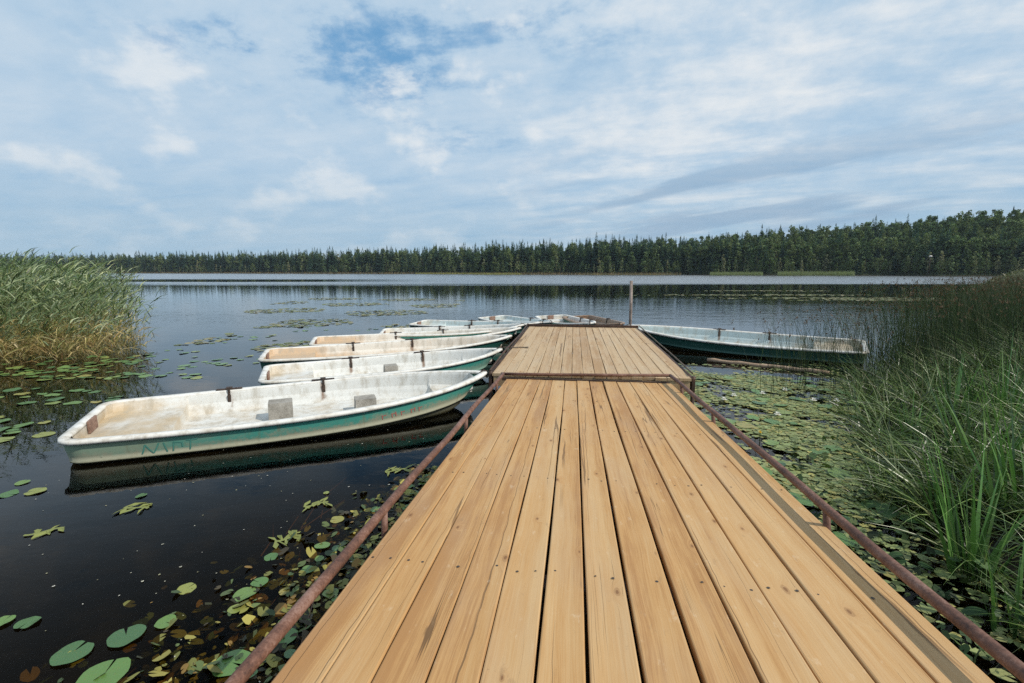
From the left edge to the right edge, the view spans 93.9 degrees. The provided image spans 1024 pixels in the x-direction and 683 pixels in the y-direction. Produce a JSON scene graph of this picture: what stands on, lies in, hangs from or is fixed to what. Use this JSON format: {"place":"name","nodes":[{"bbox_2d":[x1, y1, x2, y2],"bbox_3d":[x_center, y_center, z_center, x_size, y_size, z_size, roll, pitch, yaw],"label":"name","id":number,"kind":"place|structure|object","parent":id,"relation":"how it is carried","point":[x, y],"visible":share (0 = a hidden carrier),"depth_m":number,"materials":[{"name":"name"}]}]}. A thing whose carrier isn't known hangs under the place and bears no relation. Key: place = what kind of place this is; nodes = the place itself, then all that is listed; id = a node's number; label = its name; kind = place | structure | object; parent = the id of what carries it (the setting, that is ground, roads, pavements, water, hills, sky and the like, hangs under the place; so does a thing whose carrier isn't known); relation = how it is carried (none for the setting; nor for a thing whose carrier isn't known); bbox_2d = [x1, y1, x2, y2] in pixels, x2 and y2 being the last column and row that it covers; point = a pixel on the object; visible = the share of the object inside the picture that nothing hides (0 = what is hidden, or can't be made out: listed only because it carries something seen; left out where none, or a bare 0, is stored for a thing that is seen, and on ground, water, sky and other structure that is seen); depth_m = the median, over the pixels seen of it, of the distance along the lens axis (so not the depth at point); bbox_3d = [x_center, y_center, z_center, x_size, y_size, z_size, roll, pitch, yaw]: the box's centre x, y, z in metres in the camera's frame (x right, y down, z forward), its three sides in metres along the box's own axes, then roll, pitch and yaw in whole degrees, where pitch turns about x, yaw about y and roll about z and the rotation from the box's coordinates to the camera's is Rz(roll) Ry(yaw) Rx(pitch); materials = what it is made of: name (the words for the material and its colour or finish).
{"place":"outdoors","nodes":[
{"label":"outdoors","id":0,"kind":"place"},
{"bbox_2d":[0,273,1023,682],"bbox_3d":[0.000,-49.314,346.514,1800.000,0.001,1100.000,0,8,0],"label":"water","id":1,"kind":"structure","parent":0,"point":[96,559],"depth_m":4.74,"materials":[{"name":"liquid"}]},
{"bbox_2d":[0,615,15,625],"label":"lily pad","id":2,"kind":"object","parent":1,"relation":"on","point":[7,618],"visible":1,"depth_m":2.62,"materials":[{"name":"plant"}]},
{"bbox_2d":[0,489,18,497],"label":"lily pad","id":3,"kind":"object","parent":1,"relation":"on","point":[8,493],"visible":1,"depth_m":4.11,"materials":[{"name":"plant"}]},
{"bbox_2d":[12,422,33,427],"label":"lily pad","id":4,"kind":"object","parent":1,"relation":"on","point":[22,424],"visible":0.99,"depth_m":5.93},
{"bbox_2d":[13,616,41,628],"bbox_3d":[-2.637,1.525,2.602,0.110,0.013,0.103,1,5,-3],"label":"lily pad","id":5,"kind":"object","parent":1,"relation":"on","point":[28,622],"visible":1,"depth_m":2.60,"materials":[{"name":"plant"}]},
{"bbox_2d":[24,487,46,494],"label":"lily pad","id":6,"kind":"object","parent":1,"relation":"on","point":[36,490],"visible":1,"depth_m":4.16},
{"bbox_2d":[31,431,55,437],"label":"lily pad","id":7,"kind":"object","parent":1,"relation":"on","point":[41,434],"visible":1,"depth_m":5.58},
{"bbox_2d":[23,525,64,539],"bbox_3d":[-3.432,1.391,3.508,0.231,0.016,0.172,-6,10,-36],"label":"weed sprig","id":8,"kind":"object","parent":1,"relation":"on","point":[37,533],"visible":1,"depth_m":3.49,"materials":[{"name":"plant"}]},
{"bbox_2d":[50,640,93,665],"bbox_3d":[-2.199,1.557,2.388,0.166,0.006,0.161,2,8,6],"label":"lily pad","id":9,"kind":"object","parent":1,"relation":"on","point":[63,655],"visible":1,"depth_m":2.39,"materials":[{"name":"plant"}]},
{"bbox_2d":[0,246,173,364],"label":"reeds","id":10,"kind":"object","parent":1,"relation":"in","point":[54,299],"visible":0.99,"depth_m":11.16,"materials":[{"name":"green plant"}]},
{"bbox_2d":[76,657,130,682],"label":"lily pad","id":11,"kind":"object","parent":1,"relation":"on","point":[117,670],"visible":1,"depth_m":2.28,"materials":[{"name":"plant"}]},
{"bbox_2d":[106,624,146,646],"bbox_3d":[-2.018,1.541,2.503,0.166,0.005,0.161,-8,10,-39],"label":"lily pad","id":12,"kind":"object","parent":1,"relation":"on","point":[120,638],"visible":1,"depth_m":2.50,"materials":[{"name":"plant"}]},
{"bbox_2d":[113,502,152,513],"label":"weed sprig","id":13,"kind":"object","parent":1,"relation":"on","point":[143,506],"visible":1,"depth_m":3.86,"materials":[{"name":"plant"}]},
{"bbox_2d":[154,614,175,628],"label":"lily pad","id":14,"kind":"object","parent":1,"relation":"on","point":[161,623],"visible":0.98,"depth_m":2.61,"materials":[{"name":"plant"}]},
{"bbox_2d":[177,582,196,594],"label":"lily pad","id":15,"kind":"object","parent":1,"relation":"on","point":[185,588],"visible":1,"depth_m":2.88,"materials":[{"name":"plant"}]},
{"bbox_2d":[28,436,423,681],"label":"floating specks","id":16,"kind":"object","parent":1,"relation":"on","point":[194,525],"visible":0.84,"depth_m":3.31,"materials":[{"name":"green plant"}]},
{"bbox_2d":[212,649,250,676],"bbox_3d":[-1.378,1.570,2.336,0.169,0.003,0.172,2,7,18],"label":"lily pad","id":17,"kind":"object","parent":1,"relation":"on","point":[228,667],"visible":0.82,"depth_m":2.34,"materials":[{"name":"plant"}]},
{"bbox_2d":[227,604,241,613],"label":"lily pad","id":18,"kind":"object","parent":1,"relation":"on","point":[231,610],"visible":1,"depth_m":2.70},
{"bbox_2d":[233,587,255,601],"bbox_3d":[-1.581,1.490,2.831,0.129,0.014,0.120,7,11,38],"label":"lily pad","id":19,"kind":"object","parent":1,"relation":"on","point":[244,593],"visible":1,"depth_m":2.84,"materials":[{"name":"plant"}]},
{"bbox_2d":[57,464,438,682],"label":"water weed","id":20,"kind":"object","parent":1,"relation":"in","point":[272,660],"visible":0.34,"depth_m":2.77,"materials":[{"name":"plant"}]},
{"bbox_2d":[250,577,268,586],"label":"lily pad","id":21,"kind":"object","parent":1,"relation":"on","point":[262,580],"visible":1,"depth_m":2.94,"materials":[{"name":"plant"}]},
{"bbox_2d":[264,553,277,560],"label":"lily pad","id":22,"kind":"object","parent":1,"relation":"on","point":[272,556],"visible":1,"depth_m":3.20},
{"bbox_2d":[57,370,487,463],"bbox_3d":[-2.506,0.846,6.082,4.684,0.628,1.574,-4,12,-23],"label":"rowing boat","id":23,"kind":"object","parent":1,"relation":"on","point":[163,425],"visible":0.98,"depth_m":5.83,"materials":[{"name":"plastic"}]},
{"bbox_2d":[268,530,300,547],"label":"weed sprig","id":24,"kind":"object","parent":1,"relation":"on","point":[276,544],"visible":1,"depth_m":3.42,"materials":[{"name":"plant"}]},
{"bbox_2d":[278,628,297,643],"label":"lily pad","id":25,"kind":"object","parent":1,"relation":"on","point":[287,639],"visible":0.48,"depth_m":2.50,"materials":[{"name":"plant"}]},
{"bbox_2d":[284,649,295,657],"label":"lily pad","id":26,"kind":"object","parent":1,"relation":"on","point":[289,653],"visible":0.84,"depth_m":2.39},
{"bbox_2d":[302,497,331,511],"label":"weed sprig","id":27,"kind":"object","parent":1,"relation":"on","point":[324,502],"visible":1,"depth_m":3.93,"materials":[{"name":"plant"}]},
{"bbox_2d":[314,542,329,547],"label":"lily pad","id":28,"kind":"object","parent":1,"relation":"on","point":[323,545],"visible":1,"depth_m":3.33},
{"bbox_2d":[322,588,338,597],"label":"lily pad","id":29,"kind":"object","parent":1,"relation":"on","point":[335,592],"visible":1,"depth_m":2.84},
{"bbox_2d":[330,516,343,522],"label":"lily pad","id":30,"kind":"object","parent":1,"relation":"on","point":[336,519],"visible":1,"depth_m":3.68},
{"bbox_2d":[258,347,502,385],"bbox_3d":[-2.063,0.518,8.292,4.078,0.628,1.414,-3,11,-22],"label":"rowing boat","id":31,"kind":"object","parent":1,"relation":"on","point":[480,359],"visible":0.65,"depth_m":8.51,"materials":[{"name":"plastic"}]},
{"bbox_2d":[258,334,511,369],"bbox_3d":[-2.413,0.254,10.082,5.132,0.628,1.454,-3,11,-20],"label":"rowing boat","id":32,"kind":"object","parent":1,"relation":"on","point":[280,355],"visible":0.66,"depth_m":10.30,"materials":[{"name":"plastic"}]},
{"bbox_2d":[385,463,415,474],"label":"weed sprig","id":33,"kind":"object","parent":1,"relation":"on","point":[393,469],"visible":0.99,"depth_m":4.60,"materials":[{"name":"plant"}]},
{"bbox_2d":[309,326,520,345],"bbox_3d":[-2.193,0.011,11.724,5.071,0.628,1.414,-2,10,-16],"label":"rowing boat","id":34,"kind":"object","parent":1,"relation":"on","point":[338,339],"visible":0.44,"depth_m":11.97,"materials":[{"name":"plastic"}]},
{"bbox_2d":[379,323,523,338],"bbox_3d":[-1.569,-0.164,12.910,3.854,0.628,1.354,-1,10,-8],"label":"rowing boat","id":35,"kind":"object","parent":1,"relation":"on","point":[417,336],"visible":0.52,"depth_m":13.17,"materials":[{"name":"plastic"}]},
{"bbox_2d":[409,320,542,337],"bbox_3d":[-1.062,-0.387,14.417,4.100,0.628,1.354,3,11,18],"label":"rowing boat","id":36,"kind":"object","parent":1,"relation":"on","point":[431,323],"visible":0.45,"depth_m":14.95,"materials":[{"name":"plastic"}]},
{"bbox_2d":[478,315,553,323],"bbox_3d":[0.213,-0.526,15.356,1.354,0.628,3.648,-7,11,-31],"label":"rowing boat","id":37,"kind":"object","parent":1,"relation":"on","point":[506,318],"visible":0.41,"depth_m":16.42,"materials":[{"name":"plastic"}]},
{"bbox_2d":[175,290,933,355],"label":"floating leaves","id":38,"kind":"object","parent":1,"relation":"on","point":[351,322],"visible":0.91,"depth_m":22.41,"materials":[{"name":"plant"}]},
{"bbox_2d":[535,315,595,324],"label":"rowing boat","id":39,"kind":"object","parent":1,"relation":"on","point":[557,319],"visible":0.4,"depth_m":16.55,"materials":[{"name":"plastic"}]},
{"bbox_2d":[489,323,695,403],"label":"floating pier","id":40,"kind":"structure","parent":1,"relation":"on","point":[622,349],"depth_m":8.28,"materials":[{"name":"brown wood"}]},
{"bbox_2d":[224,372,1023,682],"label":"gangway","id":41,"kind":"object","parent":40,"relation":"on","point":[771,579],"visible":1,"depth_m":2.04,"materials":[{"name":"brown wood"}]},
{"bbox_2d":[639,325,692,373],"bbox_3d":[2.897,0.040,9.390,0.087,0.089,5.681,1,8,7],"label":"metal rail","id":42,"kind":"object","parent":40,"relation":"on","point":[689,370],"visible":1,"depth_m":8.36,"materials":[{"name":"brown metal"}]},
{"bbox_2d":[562,315,624,324],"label":"rowing boat","id":43,"kind":"object","parent":1,"relation":"on","point":[602,321],"visible":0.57,"depth_m":15.94,"materials":[{"name":"metal"}]},
{"bbox_2d":[627,324,869,364],"bbox_3d":[5.248,0.034,11.367,5.165,0.628,1.514,5,15,32],"label":"rowing boat","id":44,"kind":"object","parent":1,"relation":"on","point":[715,341],"visible":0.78,"depth_m":11.22,"materials":[{"name":"plastic"}]},
{"bbox_2d":[707,358,829,374],"bbox_3d":[5.003,0.485,9.472,2.168,0.110,0.102,6,10,36],"label":"floating pole","id":45,"kind":"object","parent":1,"relation":"on","point":[715,360],"visible":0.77,"depth_m":9.54,"materials":[{"name":"brown wood"}]},
{"bbox_2d":[678,363,1023,681],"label":"lily mat","id":46,"kind":"object","parent":1,"relation":"on","point":[789,434],"visible":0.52,"depth_m":5.06,"materials":[{"name":"green plant"}]},
{"bbox_2d":[736,422,753,427],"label":"lily pad","id":47,"kind":"object","parent":46,"relation":"on","point":[743,425],"visible":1,"depth_m":5.83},
{"bbox_2d":[763,440,778,444],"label":"lily pad","id":48,"kind":"object","parent":46,"relation":"on","point":[770,442],"visible":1,"depth_m":5.26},
{"bbox_2d":[789,492,813,505],"bbox_3d":[2.368,1.302,3.943,0.221,0.008,0.214,2,11,-35],"label":"lily pad","id":49,"kind":"object","parent":46,"relation":"on","point":[803,501],"visible":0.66,"depth_m":3.94,"materials":[{"name":"plant"}]},
{"bbox_2d":[808,449,829,453],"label":"lily pad","id":50,"kind":"object","parent":46,"relation":"on","point":[816,451],"visible":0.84,"depth_m":4.99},
{"bbox_2d":[823,445,841,450],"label":"lily pad","id":51,"kind":"object","parent":46,"relation":"on","point":[831,448],"visible":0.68,"depth_m":5.10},
{"bbox_2d":[828,467,851,480],"bbox_3d":[3.052,1.230,4.437,0.227,0.005,0.223,3,18,-2],"label":"lily pad","id":52,"kind":"object","parent":46,"relation":"on","point":[841,474],"visible":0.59,"depth_m":4.44,"materials":[{"name":"plant"}]},
{"bbox_2d":[832,532,857,546],"bbox_3d":[2.334,1.387,3.350,0.172,0.022,0.184,9,15,3],"label":"lily pad","id":53,"kind":"object","parent":46,"relation":"on","point":[844,539],"visible":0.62,"depth_m":3.36,"materials":[{"name":"plant"}]},
{"bbox_2d":[898,515,926,523],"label":"lily pad","id":54,"kind":"object","parent":46,"relation":"on","point":[909,520],"visible":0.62,"depth_m":3.62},
{"bbox_2d":[790,434,1022,669],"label":"ground cover","id":55,"kind":"object","parent":1,"relation":"on","point":[965,647],"visible":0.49,"depth_m":3.12,"materials":[{"name":"green plant"}]},
{"bbox_2d":[961,645,983,663],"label":"broad leaf plant","id":56,"kind":"object","parent":1,"relation":"in","point":[975,656],"visible":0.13,"depth_m":2.30,"materials":[{"name":"green plant"}]},
{"bbox_2d":[0,0,1023,260],"label":"sky","id":57,"kind":"structure","parent":0,"point":[127,126],"materials":[{"name":"blue"}]},
{"bbox_2d":[44,271,1023,598],"bbox_3d":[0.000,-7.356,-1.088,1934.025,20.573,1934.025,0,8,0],"label":"ground","id":58,"kind":"structure","parent":0,"point":[1010,545],"depth_m":9.12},
{"bbox_2d":[174,253,180,271],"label":"spruce tree","id":59,"kind":"object","parent":58,"relation":"on","point":[178,265],"visible":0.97,"depth_m":369.38,"materials":[{"name":"green plant"}]},
{"bbox_2d":[348,258,353,270],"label":"broadleaf tree","id":60,"kind":"object","parent":58,"relation":"on","point":[351,262],"visible":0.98,"depth_m":320.97,"materials":[{"name":"green plant"}]},
{"bbox_2d":[392,252,400,272],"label":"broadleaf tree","id":61,"kind":"object","parent":58,"relation":"on","point":[394,257],"visible":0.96,"depth_m":310.83,"materials":[{"name":"green plant"}]},
{"bbox_2d":[502,252,510,272],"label":"spruce tree","id":62,"kind":"object","parent":58,"relation":"on","point":[506,267],"visible":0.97,"depth_m":250.78,"materials":[{"name":"green plant"}]},
{"bbox_2d":[0,207,1023,273],"bbox_3d":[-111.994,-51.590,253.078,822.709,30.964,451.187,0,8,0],"label":"forest","id":63,"kind":"object","parent":58,"relation":"on","point":[998,233],"visible":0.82,"depth_m":229.10,"materials":[{"name":"green plant"}]},
{"bbox_2d":[81,270,1018,275],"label":"shore reeds","id":64,"kind":"object","parent":58,"relation":"on","point":[814,273],"visible":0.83,"depth_m":206.08,"materials":[{"name":"green plant"}]},
{"bbox_2d":[562,245,570,272],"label":"spruce tree","id":65,"kind":"object","parent":58,"relation":"on","point":[566,258],"visible":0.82,"depth_m":249.91,"materials":[{"name":"green plant"}]},
{"bbox_2d":[590,230,598,272],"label":"spruce tree","id":66,"kind":"object","parent":58,"relation":"on","point":[594,253],"visible":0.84,"depth_m":235.98,"materials":[{"name":"green plant"}]},
{"bbox_2d":[611,241,615,271],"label":"spruce tree","id":67,"kind":"object","parent":58,"relation":"on","point":[613,254],"visible":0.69,"depth_m":235.75,"materials":[{"name":"green plant"}]},
{"bbox_2d":[629,281,632,324],"bbox_3d":[3.291,-0.421,13.338,0.098,2.531,0.084,0,8,0],"label":"mooring post","id":68,"kind":"object","parent":58,"relation":"on","point":[630,301],"visible":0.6,"depth_m":13.21,"materials":[{"name":"wood"}]},
{"bbox_2d":[629,252,635,273],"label":"broadleaf tree","id":69,"kind":"object","parent":58,"relation":"on","point":[631,256],"visible":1,"depth_m":229.77,"materials":[{"name":"green plant"}]},
{"bbox_2d":[640,252,647,272],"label":"broadleaf tree","id":70,"kind":"object","parent":58,"relation":"on","point":[644,263],"visible":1,"depth_m":225.94,"materials":[{"name":"green plant"}]},
{"bbox_2d":[677,242,686,272],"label":"spruce tree","id":71,"kind":"object","parent":58,"relation":"on","point":[683,260],"visible":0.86,"depth_m":231.87,"materials":[{"name":"green plant"}]},
{"bbox_2d":[697,254,704,273],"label":"spruce tree","id":72,"kind":"object","parent":58,"relation":"on","point":[700,271],"visible":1,"depth_m":219.80,"materials":[{"name":"green plant"}]},
{"bbox_2d":[764,249,775,271],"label":"broadleaf tree","id":73,"kind":"object","parent":58,"relation":"on","point":[768,256],"visible":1,"depth_m":198.34,"materials":[{"name":"green plant"}]},
{"bbox_2d":[781,252,788,271],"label":"broadleaf tree","id":74,"kind":"object","parent":58,"relation":"on","point":[785,256],"visible":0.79,"depth_m":199.33,"materials":[{"name":"green plant"}]},
{"bbox_2d":[791,248,799,272],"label":"spruce tree","id":75,"kind":"object","parent":58,"relation":"on","point":[796,268],"visible":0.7,"depth_m":201.15,"materials":[{"name":"green plant"}]},
{"bbox_2d":[830,251,845,271],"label":"broadleaf tree","id":76,"kind":"object","parent":58,"relation":"on","point":[836,259],"visible":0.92,"depth_m":197.41,"materials":[{"name":"green plant"}]},
{"bbox_2d":[854,256,861,273],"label":"spruce tree","id":77,"kind":"object","parent":58,"relation":"on","point":[857,268],"visible":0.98,"depth_m":191.35,"materials":[{"name":"green plant"}]},
{"bbox_2d":[696,320,1023,667],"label":"sedge","id":78,"kind":"object","parent":58,"relation":"on","point":[915,461],"visible":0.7,"depth_m":4.44,"materials":[{"name":"green plant"}]},
{"bbox_2d":[730,274,1023,425],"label":"rushes","id":79,"kind":"object","parent":58,"relation":"on","point":[960,322],"visible":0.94,"depth_m":8.25,"materials":[{"name":"plant"}]},
{"bbox_2d":[860,486,914,519],"bbox_3d":[3.032,1.382,3.864,0.484,0.337,0.317,-3,9,-17],"label":"broad leaf plant","id":80,"kind":"object","parent":58,"relation":"on","point":[886,512],"visible":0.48,"depth_m":3.78,"materials":[{"name":"green plant"}]},
{"bbox_2d":[888,253,898,274],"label":"spruce tree","id":81,"kind":"object","parent":58,"relation":"on","point":[894,268],"visible":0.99,"depth_m":187.82,"materials":[{"name":"green plant"}]},
{"bbox_2d":[888,551,936,573],"bbox_3d":[2.531,1.511,3.036,0.350,0.324,0.104,1,8,4],"label":"broad leaf plant","id":82,"kind":"object","parent":58,"relation":"on","point":[898,559],"visible":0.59,"depth_m":3.02,"materials":[{"name":"green plant"}]},
{"bbox_2d":[894,394,938,445],"bbox_3d":[4.297,0.826,5.073,0.381,0.590,0.402,-6,10,-34],"label":"iris plant","id":83,"kind":"object","parent":58,"relation":"on","point":[906,422],"visible":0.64,"depth_m":5.12,"materials":[{"name":"green plant"}]},
{"bbox_2d":[893,487,943,504],"bbox_3d":[3.330,1.360,3.958,0.331,0.353,0.420,5,10,32],"label":"broad leaf plant","id":84,"kind":"object","parent":58,"relation":"on","point":[902,501],"visible":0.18,"depth_m":3.86,"materials":[{"name":"green plant"}]},
{"bbox_2d":[913,244,929,270],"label":"broadleaf tree","id":85,"kind":"object","parent":58,"relation":"on","point":[920,253],"visible":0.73,"depth_m":181.02,"materials":[{"name":"green plant"}]},
{"bbox_2d":[925,252,933,271],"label":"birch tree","id":86,"kind":"object","parent":58,"relation":"on","point":[928,260],"visible":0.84,"depth_m":177.01,"materials":[{"name":"green plant"}]},
{"bbox_2d":[937,251,944,274],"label":"birch tree","id":87,"kind":"object","parent":58,"relation":"on","point":[941,258],"visible":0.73,"depth_m":174.29,"materials":[{"name":"green plant"}]},
{"bbox_2d":[948,255,954,270],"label":"birch tree","id":88,"kind":"object","parent":58,"relation":"on","point":[950,268],"visible":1,"depth_m":170.85,"materials":[{"name":"green plant"}]},
{"bbox_2d":[917,431,991,520],"bbox_3d":[3.265,1.022,3.589,0.497,0.708,0.530,-5,10,-28],"label":"iris plant","id":89,"kind":"object","parent":58,"relation":"on","point":[938,507],"visible":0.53,"depth_m":3.55,"materials":[{"name":"green plant"}]},
{"bbox_2d":[920,546,994,574],"bbox_3d":[2.858,1.489,3.053,0.241,0.361,0.358,-5,10,-30],"label":"broad leaf plant","id":90,"kind":"object","parent":58,"relation":"on","point":[977,560],"visible":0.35,"depth_m":2.93,"materials":[{"name":"green plant"}]},
{"bbox_2d":[956,248,966,274],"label":"spruce tree","id":91,"kind":"object","parent":58,"relation":"on","point":[962,267],"visible":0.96,"depth_m":171.06,"materials":[{"name":"green plant"}]},
{"bbox_2d":[931,354,1000,427],"bbox_3d":[5.059,0.562,5.476,0.764,0.822,0.716,0,8,0],"label":"iris plant","id":92,"kind":"object","parent":58,"relation":"on","point":[957,393],"visible":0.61,"depth_m":5.44,"materials":[{"name":"green plant"}]},
{"bbox_2d":[912,425,1023,590],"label":"iris plant","id":93,"kind":"object","parent":58,"relation":"on","point":[953,525],"visible":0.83,"depth_m":2.98,"materials":[{"name":"green plant"}]},
{"bbox_2d":[964,240,974,271],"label":"broadleaf tree","id":94,"kind":"object","parent":58,"relation":"on","point":[969,242],"visible":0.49,"depth_m":173.71,"materials":[{"name":"green plant"}]},
{"bbox_2d":[969,251,976,270],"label":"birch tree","id":95,"kind":"object","parent":58,"relation":"on","point":[974,258],"visible":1,"depth_m":170.47,"materials":[{"name":"green plant"}]},
{"bbox_2d":[925,367,1023,482],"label":"iris plant","id":96,"kind":"object","parent":58,"relation":"on","point":[1019,441],"visible":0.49,"depth_m":4.03,"materials":[{"name":"green plant"}]},
{"bbox_2d":[933,269,1023,434],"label":"grass","id":97,"kind":"structure","parent":58,"relation":"on","point":[1014,273],"depth_m":7.22,"materials":[{"name":"green plant"}]},
{"bbox_2d":[955,332,1023,429],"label":"iris plant","id":98,"kind":"object","parent":58,"relation":"on","point":[1003,396],"visible":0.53,"depth_m":5.16,"materials":[{"name":"green plant"}]},
{"bbox_2d":[961,595,1023,629],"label":"broad leaf plant","id":99,"kind":"object","parent":58,"relation":"on","point":[969,610],"visible":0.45,"depth_m":2.61,"materials":[{"name":"green plant"}]},
{"bbox_2d":[963,383,1023,525],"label":"iris plant","id":100,"kind":"object","parent":58,"relation":"on","point":[998,470],"visible":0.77,"depth_m":3.40,"materials":[{"name":"green plant"}]},
{"bbox_2d":[963,521,1023,639],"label":"iris plant","id":101,"kind":"object","parent":58,"relation":"on","point":[994,619],"visible":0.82,"depth_m":2.53,"materials":[{"name":"green plant"}]},
{"bbox_2d":[995,256,1000,274],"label":"birch tree","id":102,"kind":"object","parent":58,"relation":"on","point":[997,263],"visible":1,"depth_m":169.01,"materials":[{"name":"green plant"}]},
{"bbox_2d":[980,566,1023,610],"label":"broad leaf plant","id":103,"kind":"object","parent":58,"relation":"on","point":[1011,595],"visible":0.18,"depth_m":2.77,"materials":[{"name":"green plant"}]},
{"bbox_2d":[999,250,1008,272],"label":"broadleaf tree","id":104,"kind":"object","parent":58,"relation":"on","point":[1004,259],"visible":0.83,"depth_m":170.74,"materials":[{"name":"green plant"}]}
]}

